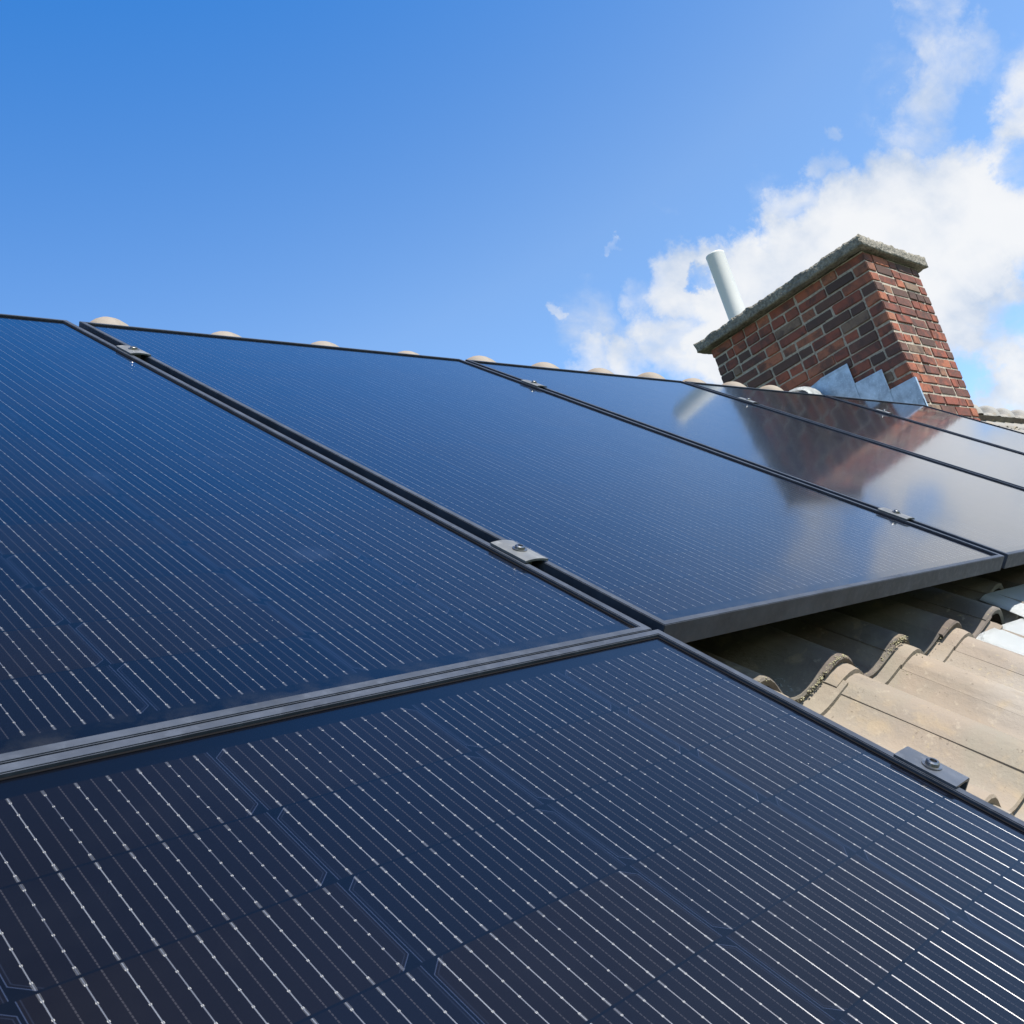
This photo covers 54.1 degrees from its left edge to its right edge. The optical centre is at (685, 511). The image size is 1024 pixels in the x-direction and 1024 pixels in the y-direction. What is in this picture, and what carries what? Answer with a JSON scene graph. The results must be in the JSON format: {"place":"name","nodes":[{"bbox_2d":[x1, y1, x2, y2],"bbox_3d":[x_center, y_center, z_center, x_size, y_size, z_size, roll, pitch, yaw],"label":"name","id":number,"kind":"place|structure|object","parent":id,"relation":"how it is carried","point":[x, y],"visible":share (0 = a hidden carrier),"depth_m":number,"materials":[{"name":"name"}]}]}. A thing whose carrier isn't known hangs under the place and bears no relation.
{"place":"outdoors","nodes":[
{"label":"outdoors","id":0,"kind":"place"},
{"bbox_2d":[0,0,1023,410],"label":"sky","id":1,"kind":"structure","parent":0,"point":[520,182],"materials":[{"name":"blue"}]},
{"bbox_2d":[976,584,1023,654],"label":"roof sheet","id":2,"kind":"object","parent":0,"point":[1005,640],"visible":0.98,"depth_m":1.94,"materials":[{"name":"white metal"}]},
{"bbox_3d":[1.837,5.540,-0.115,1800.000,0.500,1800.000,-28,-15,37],"label":"ground","id":3,"kind":"structure","parent":0,"visible":0},
{"bbox_2d":[91,234,1023,820],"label":"house","id":4,"kind":"structure","parent":3,"relation":"on","point":[925,672],"depth_m":1.89,"materials":[{"name":"ceramic"}]},
{"bbox_3d":[-0.114,-0.336,3.195,0.040,0.040,5.210,23,16,36],"label":"mounting rail","id":5,"kind":"object","parent":4,"relation":"attached to","visible":0},
{"bbox_2d":[116,345,150,358],"bbox_3d":[-1.105,-0.303,1.956,0.070,0.056,0.038,23,16,36],"label":"panel clamp","id":6,"kind":"object","parent":5,"relation":"attached to","point":[137,352],"visible":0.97,"depth_m":1.94,"materials":[{"name":"metal"}]},
{"bbox_2d":[0,314,651,764],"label":"solar panel","id":7,"kind":"object","parent":5,"relation":"attached to","point":[174,552],"visible":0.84,"depth_m":1.03,"materials":[{"name":"aluminum"},{"name":"glass"},{"name":"silicon"}]},
{"bbox_2d":[521,380,546,387],"bbox_3d":[-0.432,-0.344,2.773,0.070,0.056,0.038,23,16,36],"label":"panel clamp","id":8,"kind":"object","parent":5,"relation":"attached to","point":[534,383],"visible":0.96,"depth_m":2.76,"materials":[{"name":"metal"}]},
{"bbox_2d":[738,397,758,403],"bbox_3d":[0.227,-0.391,3.599,0.070,0.056,0.038,23,16,36],"label":"panel clamp","id":9,"kind":"object","parent":5,"relation":"attached to","point":[748,400],"visible":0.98,"depth_m":3.58,"materials":[{"name":"metal"}]},
{"bbox_2d":[875,409,892,413],"bbox_3d":[0.893,-0.435,4.420,0.070,0.056,0.038,23,16,36],"label":"panel clamp","id":10,"kind":"object","parent":5,"relation":"attached to","point":[884,411],"visible":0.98,"depth_m":4.41,"materials":[{"name":"metal"}]},
{"bbox_3d":[-0.102,0.307,0.525,0.040,0.040,1.026,23,16,36],"label":"mounting rail","id":11,"kind":"object","parent":4,"relation":"attached to","visible":0},
{"bbox_2d":[0,629,1023,1023],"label":"solar panel","id":12,"kind":"object","parent":11,"relation":"attached to","point":[654,827],"visible":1,"depth_m":0.63,"materials":[{"name":"aluminum"},{"name":"glass"},{"name":"silicon"}]},
{"bbox_2d":[893,746,969,790],"bbox_3d":[0.225,0.247,0.908,0.064,0.038,0.030,23,16,36],"label":"panel clamp","id":13,"kind":"object","parent":11,"relation":"attached to","point":[936,769],"visible":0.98,"depth_m":0.90,"materials":[{"name":"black metal"}]},
{"bbox_3d":[0.774,0.036,2.495,0.040,0.040,5.210,23,16,36],"label":"mounting rail","id":14,"kind":"object","parent":4,"relation":"attached to","visible":0},
{"bbox_2d":[490,540,547,564],"bbox_3d":[-0.217,0.069,1.256,0.070,0.056,0.038,23,16,36],"label":"panel clamp","id":15,"kind":"object","parent":14,"relation":"attached to","point":[520,552],"visible":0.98,"depth_m":1.24,"materials":[{"name":"metal"}]},
{"bbox_2d":[79,321,1003,642],"bbox_3d":[-0.356,-0.152,2.039,1.755,0.032,1.034,23,16,36],"label":"solar panel","id":16,"kind":"object","parent":14,"relation":"attached to","point":[679,539],"visible":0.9,"depth_m":1.76,"materials":[{"name":"aluminum"},{"name":"glass"},{"name":"silicon"}]},
{"bbox_2d":[465,359,1023,568],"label":"solar panel","id":17,"kind":"object","parent":14,"relation":"attached to","point":[984,512],"visible":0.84,"depth_m":2.73,"materials":[{"name":"aluminum"},{"name":"glass"},{"name":"silicon"}]},
{"bbox_2d":[685,381,1023,487],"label":"solar panel","id":18,"kind":"object","parent":14,"relation":"attached to","point":[995,462],"visible":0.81,"depth_m":3.75,"materials":[{"name":"aluminum"},{"name":"glass"},{"name":"silicon"}]},
{"bbox_2d":[878,507,914,519],"bbox_3d":[0.443,0.022,2.083,0.070,0.056,0.038,23,16,36],"label":"panel clamp","id":19,"kind":"object","parent":14,"relation":"attached to","point":[896,513],"visible":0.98,"depth_m":2.07,"materials":[{"name":"metal"}]},
{"bbox_2d":[826,395,1023,452],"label":"solar panel","id":20,"kind":"object","parent":14,"relation":"attached to","point":[1000,436],"visible":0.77,"depth_m":4.71,"materials":[{"name":"aluminum"},{"name":"glass"},{"name":"silicon"}]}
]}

